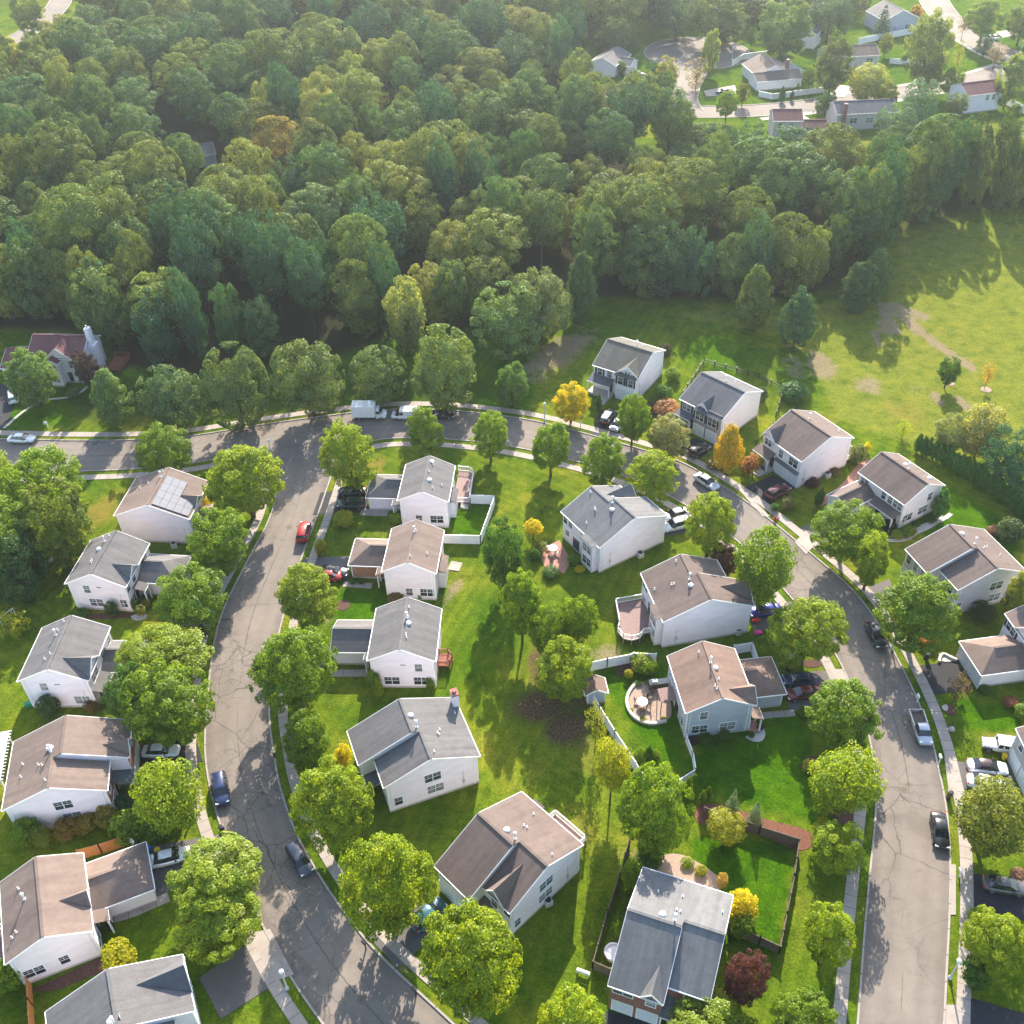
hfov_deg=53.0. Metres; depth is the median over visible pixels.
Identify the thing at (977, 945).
street tree
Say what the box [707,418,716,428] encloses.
window
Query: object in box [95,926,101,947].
window
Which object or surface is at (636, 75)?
woodland tree
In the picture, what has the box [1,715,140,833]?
house
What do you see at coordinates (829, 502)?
garage door
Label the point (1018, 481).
garden tree
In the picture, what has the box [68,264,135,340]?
woodland tree
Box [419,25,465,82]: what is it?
woodland tree
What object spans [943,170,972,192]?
woodland tree
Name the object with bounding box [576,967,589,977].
garden bench
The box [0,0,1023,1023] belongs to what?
ground
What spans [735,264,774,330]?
edge tree
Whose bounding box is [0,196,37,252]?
woodland tree
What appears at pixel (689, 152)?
woodland tree
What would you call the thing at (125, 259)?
woodland tree
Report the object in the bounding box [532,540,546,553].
shrub
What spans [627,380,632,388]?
window
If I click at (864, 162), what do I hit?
woodland tree
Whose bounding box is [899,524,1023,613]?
house
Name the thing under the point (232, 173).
woodland tree
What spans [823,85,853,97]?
driveway
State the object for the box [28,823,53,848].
shrub
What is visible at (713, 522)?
street tree
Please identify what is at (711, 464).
shrub
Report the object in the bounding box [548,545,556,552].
patio table
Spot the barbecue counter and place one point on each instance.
(660, 683)
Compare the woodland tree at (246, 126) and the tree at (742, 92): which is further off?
the tree at (742, 92)
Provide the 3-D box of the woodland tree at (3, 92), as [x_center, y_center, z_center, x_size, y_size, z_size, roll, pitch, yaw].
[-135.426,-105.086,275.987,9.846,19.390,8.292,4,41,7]
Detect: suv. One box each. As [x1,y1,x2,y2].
[6,390,19,403]
[211,770,230,806]
[284,840,313,877]
[296,521,311,542]
[337,496,365,510]
[410,896,447,934]
[599,409,616,425]
[664,515,686,533]
[687,443,710,458]
[764,483,790,500]
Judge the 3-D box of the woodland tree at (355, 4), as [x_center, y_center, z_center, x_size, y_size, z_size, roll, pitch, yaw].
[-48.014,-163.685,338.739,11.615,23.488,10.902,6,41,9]
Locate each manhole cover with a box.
[236,766,243,772]
[357,994,366,1003]
[900,786,908,792]
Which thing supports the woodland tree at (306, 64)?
on the ground
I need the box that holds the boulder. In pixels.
[948,726,954,731]
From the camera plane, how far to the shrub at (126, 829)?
118.23 m
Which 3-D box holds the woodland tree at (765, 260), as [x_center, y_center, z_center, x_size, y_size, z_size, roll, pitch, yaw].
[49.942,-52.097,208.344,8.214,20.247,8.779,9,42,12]
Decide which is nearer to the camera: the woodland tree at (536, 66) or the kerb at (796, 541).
the kerb at (796, 541)
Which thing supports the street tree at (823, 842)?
on the ground
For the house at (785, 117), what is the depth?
276.72 m
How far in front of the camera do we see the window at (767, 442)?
167.63 m
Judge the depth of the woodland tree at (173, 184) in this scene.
229.84 m
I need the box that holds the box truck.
[351,400,386,420]
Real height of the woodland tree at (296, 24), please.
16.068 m
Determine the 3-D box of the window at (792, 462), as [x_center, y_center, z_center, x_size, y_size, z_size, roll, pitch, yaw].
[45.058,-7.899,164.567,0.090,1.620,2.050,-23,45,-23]
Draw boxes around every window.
[22,964,47,978]
[38,683,49,690]
[52,799,74,810]
[57,954,71,965]
[61,810,82,818]
[67,361,74,368]
[73,696,90,703]
[82,585,91,593]
[88,598,103,606]
[91,665,98,684]
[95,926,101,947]
[106,634,110,644]
[113,789,116,805]
[119,599,128,607]
[126,583,131,593]
[129,591,136,609]
[132,574,136,584]
[383,676,400,684]
[394,796,403,805]
[405,588,413,595]
[413,677,429,684]
[414,664,422,671]
[415,515,422,520]
[419,588,434,596]
[424,770,441,783]
[427,781,444,794]
[430,515,443,523]
[490,896,498,910]
[503,910,510,919]
[513,915,520,929]
[538,884,552,904]
[539,873,552,893]
[563,516,567,525]
[565,528,569,537]
[568,520,572,529]
[582,541,590,556]
[582,552,590,568]
[597,368,602,374]
[607,371,612,378]
[612,989,632,998]
[617,376,622,385]
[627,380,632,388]
[645,1000,656,1008]
[649,621,654,638]
[650,611,655,628]
[680,714,683,728]
[682,402,691,412]
[686,1007,703,1018]
[690,724,708,733]
[695,412,703,422]
[699,711,708,720]
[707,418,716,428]
[718,721,736,730]
[764,435,772,447]
[778,448,783,459]
[788,455,798,469]
[849,118,857,123]
[860,476,868,483]
[865,117,873,122]
[880,491,886,500]
[887,495,892,504]
[892,500,902,511]
[901,511,912,523]
[905,555,911,565]
[912,561,918,572]
[916,503,928,515]
[926,491,933,501]
[944,578,953,593]
[987,591,1001,601]
[988,580,1003,591]
[1005,621,1015,637]
[1017,742,1023,753]
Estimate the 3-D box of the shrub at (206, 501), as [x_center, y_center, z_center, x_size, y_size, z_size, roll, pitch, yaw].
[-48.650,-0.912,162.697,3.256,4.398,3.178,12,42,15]
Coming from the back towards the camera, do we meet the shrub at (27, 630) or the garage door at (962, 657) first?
the shrub at (27, 630)
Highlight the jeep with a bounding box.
[981,734,1014,752]
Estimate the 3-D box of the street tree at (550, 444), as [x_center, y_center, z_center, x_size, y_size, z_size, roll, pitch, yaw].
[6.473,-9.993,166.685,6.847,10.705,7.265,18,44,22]
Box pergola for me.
[0,730,12,788]
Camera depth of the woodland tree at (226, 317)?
193.60 m
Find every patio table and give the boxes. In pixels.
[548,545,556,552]
[637,697,647,706]
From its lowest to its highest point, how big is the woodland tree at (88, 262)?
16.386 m
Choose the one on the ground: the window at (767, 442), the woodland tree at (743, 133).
the woodland tree at (743, 133)
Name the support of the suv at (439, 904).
on the driveway at (410, 939)
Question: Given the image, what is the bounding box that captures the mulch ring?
[980,387,991,392]
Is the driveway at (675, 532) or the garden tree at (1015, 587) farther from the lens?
the driveway at (675, 532)
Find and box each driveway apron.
[248,929,293,980]
[735,485,769,516]
[795,531,816,553]
[827,669,850,700]
[944,756,957,794]
[946,1005,957,1023]
[951,864,955,914]
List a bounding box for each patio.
[540,540,570,572]
[628,682,671,720]
[657,854,720,889]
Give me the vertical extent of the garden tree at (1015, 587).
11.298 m
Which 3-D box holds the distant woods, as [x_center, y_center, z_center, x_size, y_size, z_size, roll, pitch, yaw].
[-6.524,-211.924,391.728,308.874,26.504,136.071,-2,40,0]
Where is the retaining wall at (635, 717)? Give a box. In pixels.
[625,680,666,724]
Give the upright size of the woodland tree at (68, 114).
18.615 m
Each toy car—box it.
[751,618,759,623]
[753,630,761,635]
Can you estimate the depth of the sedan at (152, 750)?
128.05 m
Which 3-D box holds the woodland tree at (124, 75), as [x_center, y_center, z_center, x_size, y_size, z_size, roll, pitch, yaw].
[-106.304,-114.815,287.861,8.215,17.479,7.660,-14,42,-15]
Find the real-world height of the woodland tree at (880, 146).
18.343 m
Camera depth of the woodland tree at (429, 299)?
202.57 m
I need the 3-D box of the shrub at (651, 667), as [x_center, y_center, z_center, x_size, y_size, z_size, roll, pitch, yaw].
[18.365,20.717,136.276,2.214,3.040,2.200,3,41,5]
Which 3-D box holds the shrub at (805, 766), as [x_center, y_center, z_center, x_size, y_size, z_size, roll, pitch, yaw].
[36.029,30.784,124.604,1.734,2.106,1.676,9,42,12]
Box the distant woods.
[72,0,871,28]
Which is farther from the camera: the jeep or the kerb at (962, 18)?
the kerb at (962, 18)
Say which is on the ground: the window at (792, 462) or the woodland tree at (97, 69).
the woodland tree at (97, 69)
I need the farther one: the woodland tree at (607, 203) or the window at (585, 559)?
the woodland tree at (607, 203)
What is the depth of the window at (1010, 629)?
136.59 m
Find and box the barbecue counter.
[649,678,668,688]
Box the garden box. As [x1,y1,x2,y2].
[23,700,31,707]
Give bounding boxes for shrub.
[0,958,22,996]
[9,816,41,848]
[22,623,31,632]
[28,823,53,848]
[34,694,60,719]
[51,816,77,841]
[65,387,79,397]
[71,812,98,835]
[76,607,89,617]
[82,700,98,713]
[92,804,119,828]
[100,936,136,969]
[103,600,118,617]
[107,808,145,846]
[111,793,132,815]
[131,598,141,609]
[134,604,145,616]
[140,805,173,841]
[141,599,149,607]
[197,625,208,636]
[202,497,214,507]
[313,538,327,555]
[333,510,353,527]
[333,743,351,765]
[349,578,355,583]
[357,578,364,583]
[365,669,379,692]
[372,679,383,696]
[386,592,404,602]
[389,512,401,524]
[426,678,434,691]
[528,548,540,561]
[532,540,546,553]
[542,565,559,578]
[567,553,580,564]
[574,564,585,572]
[595,393,601,410]
[621,856,642,894]
[624,669,632,678]
[629,652,652,673]
[633,746,645,764]
[635,680,641,686]
[636,850,664,869]
[642,660,658,675]
[644,745,653,765]
[652,748,661,764]
[653,383,673,399]
[653,397,679,417]
[658,343,671,356]
[665,367,680,381]
[680,856,694,869]
[683,776,692,792]
[688,735,698,744]
[691,774,697,785]
[694,864,707,876]
[697,732,712,744]
[698,790,706,804]
[705,786,711,798]
[706,456,718,468]
[716,872,727,888]
[718,729,730,741]
[724,789,740,814]
[728,911,755,939]
[729,887,759,920]
[741,453,758,473]
[746,801,762,826]
[748,731,754,737]
[756,722,764,729]
[757,455,764,467]
[758,386,768,402]
[770,503,779,510]
[778,380,809,402]
[778,649,801,668]
[781,496,796,510]
[797,705,810,717]
[802,758,814,771]
[805,476,819,487]
[812,816,828,836]
[814,486,824,507]
[830,466,840,476]
[848,443,867,464]
[864,442,870,451]
[882,519,896,531]
[891,529,903,539]
[902,526,911,538]
[908,526,917,535]
[913,520,920,526]
[925,513,936,522]
[931,488,950,517]
[959,954,993,992]
[967,907,983,918]
[969,600,997,622]
[979,684,991,694]
[987,525,1001,534]
[994,516,1023,542]
[1002,695,1019,707]
[1009,867,1023,880]
[1014,702,1023,720]
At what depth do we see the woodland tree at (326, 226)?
215.81 m
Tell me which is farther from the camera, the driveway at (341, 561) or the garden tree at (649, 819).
the driveway at (341, 561)
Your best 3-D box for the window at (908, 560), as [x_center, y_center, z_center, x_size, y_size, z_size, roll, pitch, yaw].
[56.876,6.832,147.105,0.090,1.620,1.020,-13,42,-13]
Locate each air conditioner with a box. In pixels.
[170,541,177,548]
[544,896,552,907]
[636,550,643,558]
[735,629,742,635]
[823,471,830,478]
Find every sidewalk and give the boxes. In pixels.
[0,401,973,1023]
[14,463,307,1023]
[278,478,341,750]
[283,751,488,1023]
[372,441,865,1023]
[760,79,1006,120]
[849,64,996,94]
[954,38,1000,62]
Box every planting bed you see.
[32,958,103,991]
[65,613,132,618]
[131,614,146,620]
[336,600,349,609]
[616,656,657,676]
[694,804,812,850]
[745,729,765,741]
[799,756,822,770]
[803,659,821,667]
[830,806,854,823]
[889,515,942,536]
[941,655,953,661]
[944,704,955,715]
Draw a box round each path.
[3,386,87,427]
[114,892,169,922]
[331,669,367,676]
[342,581,371,588]
[359,509,388,515]
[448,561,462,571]
[761,710,795,718]
[819,458,870,505]
[888,513,952,541]
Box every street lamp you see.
[279,969,288,990]
[948,958,961,979]
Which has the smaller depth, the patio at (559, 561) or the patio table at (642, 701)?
the patio table at (642, 701)
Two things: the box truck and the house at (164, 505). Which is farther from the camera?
the box truck
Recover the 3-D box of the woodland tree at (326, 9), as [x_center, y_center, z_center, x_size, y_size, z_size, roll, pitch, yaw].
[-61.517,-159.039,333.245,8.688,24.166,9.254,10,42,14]
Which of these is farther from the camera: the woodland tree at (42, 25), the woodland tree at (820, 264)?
the woodland tree at (42, 25)
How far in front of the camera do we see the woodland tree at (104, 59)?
299.15 m
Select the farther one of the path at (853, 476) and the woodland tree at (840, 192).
the woodland tree at (840, 192)
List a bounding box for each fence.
[24,976,34,1023]
[75,837,121,857]
[443,494,494,544]
[591,653,632,669]
[592,837,630,966]
[592,960,610,975]
[593,694,642,774]
[633,652,656,660]
[678,768,696,786]
[683,358,783,416]
[685,734,695,768]
[703,806,800,846]
[727,924,781,953]
[732,51,766,65]
[733,641,757,657]
[755,403,797,445]
[758,87,825,99]
[778,839,800,952]
[781,58,812,80]
[858,28,913,43]
[889,58,922,65]
[1006,99,1023,113]
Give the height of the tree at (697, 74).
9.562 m
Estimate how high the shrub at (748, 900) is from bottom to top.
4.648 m
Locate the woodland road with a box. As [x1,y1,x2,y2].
[8,0,71,42]
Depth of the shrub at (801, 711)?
130.95 m
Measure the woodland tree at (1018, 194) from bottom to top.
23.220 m
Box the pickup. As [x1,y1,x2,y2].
[908,709,932,745]
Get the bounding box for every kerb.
[0,409,950,1023]
[39,459,323,1023]
[268,437,876,1023]
[273,754,454,1023]
[644,37,749,68]
[697,72,707,110]
[697,91,942,117]
[714,64,1001,105]
[919,0,1015,63]
[949,0,1022,52]
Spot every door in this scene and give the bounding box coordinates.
[67,372,75,381]
[95,923,101,935]
[114,782,119,794]
[134,755,139,770]
[135,589,140,599]
[135,739,140,763]
[189,979,200,1023]
[439,880,454,903]
[455,896,462,905]
[572,536,579,552]
[611,999,632,1016]
[615,387,632,399]
[635,1007,657,1023]
[647,599,650,614]
[674,697,678,716]
[688,419,693,428]
[692,423,703,437]
[705,429,716,443]
[768,456,774,467]
[775,462,786,479]
[786,470,797,487]
[826,499,839,511]
[899,566,918,596]
[956,646,969,670]
[967,663,981,687]
[1007,748,1020,775]
[1016,768,1023,794]
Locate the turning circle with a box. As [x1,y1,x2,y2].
[645,38,748,69]
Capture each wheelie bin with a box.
[106,921,113,931]
[923,653,930,659]
[945,790,953,799]
[1000,752,1007,760]
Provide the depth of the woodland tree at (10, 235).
208.24 m
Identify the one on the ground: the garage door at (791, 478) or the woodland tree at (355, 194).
the woodland tree at (355, 194)
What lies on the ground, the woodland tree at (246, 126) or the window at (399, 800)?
the woodland tree at (246, 126)
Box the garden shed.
[583,674,608,703]
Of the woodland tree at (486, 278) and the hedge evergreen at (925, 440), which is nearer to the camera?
the hedge evergreen at (925, 440)
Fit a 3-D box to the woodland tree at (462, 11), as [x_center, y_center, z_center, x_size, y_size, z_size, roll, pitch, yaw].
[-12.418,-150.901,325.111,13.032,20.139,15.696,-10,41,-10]
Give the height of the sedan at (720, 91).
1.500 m
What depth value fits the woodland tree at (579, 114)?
254.13 m
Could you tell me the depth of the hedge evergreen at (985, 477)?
163.36 m
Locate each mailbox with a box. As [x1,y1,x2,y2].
[218,824,224,832]
[411,986,416,995]
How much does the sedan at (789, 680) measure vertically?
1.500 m
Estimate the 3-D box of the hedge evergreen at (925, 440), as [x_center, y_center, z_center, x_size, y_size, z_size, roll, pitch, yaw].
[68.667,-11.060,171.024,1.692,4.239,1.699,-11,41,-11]
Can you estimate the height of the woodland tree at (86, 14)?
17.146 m
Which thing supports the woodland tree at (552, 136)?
on the ground
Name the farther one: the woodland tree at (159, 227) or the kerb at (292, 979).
the woodland tree at (159, 227)
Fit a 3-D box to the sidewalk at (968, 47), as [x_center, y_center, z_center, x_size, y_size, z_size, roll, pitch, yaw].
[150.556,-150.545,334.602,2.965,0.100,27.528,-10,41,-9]
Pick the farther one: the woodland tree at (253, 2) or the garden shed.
the woodland tree at (253, 2)
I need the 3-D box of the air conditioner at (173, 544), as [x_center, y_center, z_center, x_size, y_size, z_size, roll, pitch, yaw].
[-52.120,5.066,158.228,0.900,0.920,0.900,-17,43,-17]
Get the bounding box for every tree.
[0,33,11,62]
[0,36,23,72]
[0,46,15,82]
[0,66,23,103]
[0,71,54,125]
[0,88,22,125]
[0,102,43,186]
[0,103,36,164]
[0,133,36,183]
[0,162,14,237]
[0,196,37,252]
[0,235,65,319]
[0,243,25,297]
[0,254,28,320]
[0,443,85,512]
[0,449,12,493]
[0,494,37,571]
[0,532,47,605]
[0,610,30,639]
[2,346,58,406]
[3,164,62,214]
[4,215,38,305]
[8,0,45,39]
[12,213,67,274]
[12,518,52,579]
[14,32,50,80]
[15,181,53,234]
[17,46,76,115]
[18,476,94,567]
[22,93,74,148]
[22,118,95,189]
[31,183,111,269]
[33,248,77,320]
[36,13,84,72]
[36,26,79,71]
[37,191,67,231]
[42,55,74,112]
[50,16,111,66]
[51,112,87,171]
[55,186,102,256]
[63,245,99,328]
[64,4,121,34]
[64,71,115,152]
[64,159,113,197]
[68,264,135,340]
[69,349,101,387]
[72,111,113,172]
[74,56,110,114]
[74,256,117,324]
[77,38,132,97]
[84,17,133,70]
[85,170,155,229]
[89,367,134,427]
[90,276,134,353]
[92,214,162,276]
[93,187,147,244]
[96,151,143,195]
[99,661,155,718]
[104,0,135,30]
[104,104,167,162]
[107,102,153,145]
[108,45,151,91]
[109,229,153,315]
[110,75,158,125]
[112,130,166,175]
[113,622,214,684]
[116,26,174,97]
[116,70,145,105]
[117,658,215,747]
[119,0,160,34]
[121,140,186,210]
[124,15,177,82]
[127,266,201,335]
[128,756,204,835]
[130,287,182,367]
[131,177,198,265]
[134,364,206,430]
[134,421,192,472]
[148,183,185,269]
[151,52,201,124]
[152,561,229,629]
[154,0,196,26]
[155,21,210,63]
[161,132,205,187]
[162,8,189,39]
[164,830,264,925]
[167,8,218,70]
[167,264,210,362]
[168,67,215,142]
[168,193,225,301]
[169,37,213,73]
[169,179,194,207]
[169,214,224,323]
[172,880,262,964]
[178,187,243,281]
[181,12,228,47]
[184,507,248,575]
[187,80,215,137]
[188,0,234,40]
[191,172,252,256]
[195,163,248,206]
[197,43,255,112]
[198,341,269,430]
[201,444,285,518]
[207,91,254,149]
[208,282,246,355]
[209,37,263,87]
[220,0,259,45]
[220,211,265,297]
[221,137,275,185]
[224,4,269,38]
[231,69,288,107]
[231,98,285,169]
[234,176,281,235]
[236,0,270,45]
[237,174,287,243]
[238,27,302,86]
[238,294,281,357]
[240,207,298,317]
[245,115,301,181]
[246,624,338,713]
[250,77,285,125]
[251,46,299,83]
[255,0,293,40]
[260,210,324,286]
[263,60,302,134]
[265,153,307,212]
[268,338,345,416]
[273,562,339,628]
[274,182,347,240]
[281,708,330,775]
[284,235,329,332]
[285,117,338,184]
[288,754,374,854]
[289,18,324,56]
[291,12,336,58]
[292,47,338,99]
[293,177,356,226]
[294,88,343,142]
[294,140,359,191]
[296,18,361,73]
[298,71,332,147]
[300,228,336,310]
[305,190,343,272]
[307,0,335,24]
[307,0,341,21]
[308,65,344,91]
[310,92,357,172]
[317,417,378,490]
[326,212,393,308]
[327,258,384,338]
[329,68,377,144]
[332,173,381,237]
[333,72,388,114]
[337,50,364,91]
[337,831,437,943]
[338,130,371,184]
[343,0,391,67]
[347,190,406,268]
[348,0,381,52]
[348,344,407,404]
[354,38,394,87]
[357,101,390,158]
[358,158,404,213]
[363,139,412,214]
[366,241,405,335]
[369,100,428,159]
[371,30,420,94]
[374,0,432,41]
[380,165,441,246]
[382,275,426,355]
[383,128,416,187]
[390,56,426,101]
[391,85,417,134]
[393,5,435,90]
[394,0,432,16]
[397,126,455,222]
[399,198,447,265]
[400,18,430,64]
[402,260,451,325]
[405,405,444,456]
[409,323,476,410]
[411,75,456,130]
[417,895,522,1020]
[418,119,472,198]
[419,10,448,43]
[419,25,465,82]
[421,81,460,140]
[425,219,473,279]
[426,133,459,231]
[428,19,469,56]
[429,64,470,107]
[429,258,476,328]
[431,0,460,24]
[433,29,483,86]
[447,130,494,191]
[447,189,492,252]
[449,79,482,129]
[453,0,492,46]
[453,46,507,89]
[456,254,516,316]
[457,88,515,149]
[458,206,531,288]
[461,138,500,204]
[464,0,509,50]
[467,0,509,42]
[469,280,544,359]
[469,410,508,461]
[476,68,514,111]
[476,176,523,227]
[479,515,524,588]
[480,175,547,235]
[481,131,511,180]
[488,78,541,134]
[490,29,535,81]
[492,4,541,45]
[495,360,529,407]
[496,107,550,166]
[498,567,542,644]
[505,38,552,81]
[507,127,542,186]
[510,68,559,132]
[510,266,572,339]
[512,0,566,29]
[515,188,566,274]
[517,58,545,93]
[519,152,573,204]
[521,12,564,69]
[523,517,543,539]
[525,113,566,167]
[528,601,568,654]
[531,421,571,475]
[534,634,593,702]
[537,981,606,1023]
[538,192,580,252]
[548,12,572,98]
[551,381,590,422]
[555,0,586,26]
[555,73,596,165]
[555,119,589,184]
[556,2,587,60]
[556,594,600,644]
[557,47,593,91]
[561,73,582,118]
[565,249,598,323]
[568,153,609,196]
[571,180,627,259]
[571,202,621,290]
[572,0,596,40]
[574,71,617,156]
[576,166,636,214]
[580,433,626,485]
[582,107,634,169]
[583,699,607,748]
[591,0,647,31]
[593,736,632,804]
[594,32,601,52]
[595,16,633,51]
[605,79,656,174]
[607,67,661,157]
[609,223,670,299]
[612,172,670,251]
[615,393,651,445]
[615,760,695,858]
[616,180,683,254]
[617,60,626,75]
[623,144,654,179]
[624,449,680,504]
[625,157,668,207]
[627,32,641,56]
[643,220,695,299]
[645,60,658,86]
[645,412,691,458]
[648,84,696,154]
[652,0,702,40]
[653,114,699,156]
[654,155,699,197]
[655,55,679,84]
[657,71,676,98]
[660,140,699,172]
[660,157,727,244]
[666,985,758,1023]
[679,224,717,297]
[680,121,737,158]
[683,491,736,557]
[684,57,709,89]
[689,140,734,234]
[693,0,749,45]
[701,28,720,75]
[701,129,735,188]
[705,806,747,846]
[707,542,739,576]
[713,232,759,301]
[713,422,745,473]
[715,89,739,121]
[717,186,775,263]
[721,141,752,192]
[724,948,771,1007]
[728,135,797,188]
[729,120,766,159]
[733,525,798,605]
[735,83,750,105]
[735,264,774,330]
[737,207,776,286]
[744,157,805,228]
[746,27,757,44]
[752,0,814,61]
[760,211,821,297]
[763,141,837,222]
[765,125,818,156]
[766,595,849,664]
[769,984,839,1023]
[777,285,817,350]
[779,86,785,101]
[790,91,794,100]
[798,122,865,206]
[798,225,832,288]
[801,901,856,967]
[802,64,816,88]
[804,677,884,750]
[807,739,886,816]
[808,0,854,42]
[809,498,885,562]
[810,819,866,874]
[813,35,855,96]
[815,88,836,118]
[817,166,885,245]
[817,214,851,277]
[822,138,856,178]
[828,30,844,41]
[837,260,880,313]
[838,148,867,189]
[840,163,899,262]
[847,62,889,99]
[852,530,890,589]
[860,160,893,251]
[864,129,900,171]
[864,247,895,295]
[865,121,917,169]
[870,5,891,40]
[872,570,962,653]
[873,101,917,140]
[873,133,907,232]
[873,144,917,218]
[876,79,899,102]
[878,32,894,56]
[892,144,933,226]
[895,419,913,437]
[899,76,941,125]
[901,7,955,87]
[906,113,979,199]
[909,4,919,16]
[910,4,923,22]
[912,120,954,222]
[917,59,942,94]
[924,114,980,211]
[933,412,970,452]
[936,356,961,387]
[940,65,965,98]
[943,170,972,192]
[944,91,970,116]
[947,671,973,702]
[952,40,964,67]
[952,774,1023,860]
[957,13,971,40]
[957,401,1010,458]
[958,111,993,209]
[959,904,1023,975]
[960,120,994,149]
[964,0,1007,44]
[975,32,997,58]
[978,423,1023,482]
[981,138,1012,185]
[981,362,996,387]
[985,42,1010,69]
[988,104,1023,210]
[994,51,1023,108]
[1000,570,1023,619]
[1002,0,1023,45]
[1004,129,1023,179]
[1004,445,1023,494]
[1006,138,1023,207]
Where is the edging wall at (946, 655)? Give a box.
[937,652,957,662]
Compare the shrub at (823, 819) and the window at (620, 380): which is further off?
the window at (620, 380)
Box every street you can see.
[0,410,948,1023]
[206,442,450,1023]
[671,69,706,110]
[688,63,1013,116]
[920,0,1023,60]
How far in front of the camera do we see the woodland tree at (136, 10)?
328.21 m
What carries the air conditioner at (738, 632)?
on the ground
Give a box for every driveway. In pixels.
[0,383,13,428]
[139,740,202,769]
[151,834,220,895]
[172,611,215,626]
[199,946,267,1018]
[296,654,333,668]
[302,556,349,578]
[313,486,367,514]
[370,905,443,968]
[590,409,618,443]
[602,1011,650,1023]
[664,529,685,536]
[681,438,713,458]
[704,85,735,96]
[745,475,794,504]
[751,601,794,630]
[786,670,829,711]
[800,520,834,543]
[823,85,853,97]
[865,579,891,607]
[920,661,973,694]
[957,761,1016,788]
[970,998,1023,1023]
[973,873,1023,919]
[996,30,1019,37]
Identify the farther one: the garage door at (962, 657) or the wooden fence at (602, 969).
the garage door at (962, 657)
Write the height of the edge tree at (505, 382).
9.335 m
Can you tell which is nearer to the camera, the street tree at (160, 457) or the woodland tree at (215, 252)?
the street tree at (160, 457)
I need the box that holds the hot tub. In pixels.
[604,942,617,962]
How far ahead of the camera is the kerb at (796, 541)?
148.90 m
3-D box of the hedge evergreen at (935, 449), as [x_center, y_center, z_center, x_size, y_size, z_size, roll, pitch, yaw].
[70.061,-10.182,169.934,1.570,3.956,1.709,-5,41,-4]
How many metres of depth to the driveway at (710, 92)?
309.65 m
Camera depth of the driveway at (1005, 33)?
347.04 m
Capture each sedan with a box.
[6,432,35,443]
[141,743,180,759]
[149,845,190,869]
[311,569,341,582]
[319,564,349,578]
[337,485,366,496]
[430,409,454,420]
[609,416,626,431]
[665,506,690,521]
[693,471,719,490]
[716,88,730,94]
[750,602,780,617]
[781,671,819,687]
[785,684,822,702]
[864,621,887,648]
[929,810,951,849]
[966,758,1008,776]
[966,773,1006,787]
[981,874,1023,897]
[990,34,999,39]
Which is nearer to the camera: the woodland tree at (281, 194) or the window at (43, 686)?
the window at (43, 686)
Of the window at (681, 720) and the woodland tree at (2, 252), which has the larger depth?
the woodland tree at (2, 252)
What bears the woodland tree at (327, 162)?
on the ground
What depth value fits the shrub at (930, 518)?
158.66 m
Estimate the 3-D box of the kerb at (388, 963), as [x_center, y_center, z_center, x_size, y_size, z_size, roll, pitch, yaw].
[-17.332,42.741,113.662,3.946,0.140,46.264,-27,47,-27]
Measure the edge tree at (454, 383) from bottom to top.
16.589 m
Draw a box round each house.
[0,325,131,386]
[0,841,156,984]
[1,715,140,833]
[16,615,153,707]
[44,954,200,1023]
[64,530,191,611]
[66,120,111,146]
[113,467,213,543]
[177,141,216,169]
[330,597,452,687]
[347,519,448,599]
[347,687,480,811]
[365,455,473,527]
[434,791,586,934]
[439,165,467,190]
[560,484,668,572]
[587,337,665,404]
[590,46,638,77]
[591,85,619,105]
[607,867,733,1023]
[615,553,754,647]
[657,640,786,737]
[674,371,762,444]
[742,53,802,90]
[752,409,853,488]
[767,109,827,139]
[799,23,821,49]
[816,43,879,72]
[825,98,897,130]
[826,451,945,531]
[864,0,918,31]
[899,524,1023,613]
[947,79,1001,113]
[956,605,1023,687]
[1007,726,1023,794]
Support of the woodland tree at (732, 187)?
on the ground
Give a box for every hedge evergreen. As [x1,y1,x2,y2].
[913,433,923,452]
[919,435,928,455]
[923,437,934,457]
[930,441,939,459]
[934,443,945,462]
[940,444,950,464]
[945,448,955,468]
[950,452,961,470]
[955,453,966,473]
[959,456,971,477]
[964,460,975,479]
[970,462,980,482]
[975,466,986,486]
[979,469,990,489]
[985,471,996,492]
[1016,500,1023,518]
[1019,507,1023,519]
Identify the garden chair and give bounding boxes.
[649,685,653,694]
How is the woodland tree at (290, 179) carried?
on the ground
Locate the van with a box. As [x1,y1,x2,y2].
[391,406,418,420]
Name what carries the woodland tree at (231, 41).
on the ground

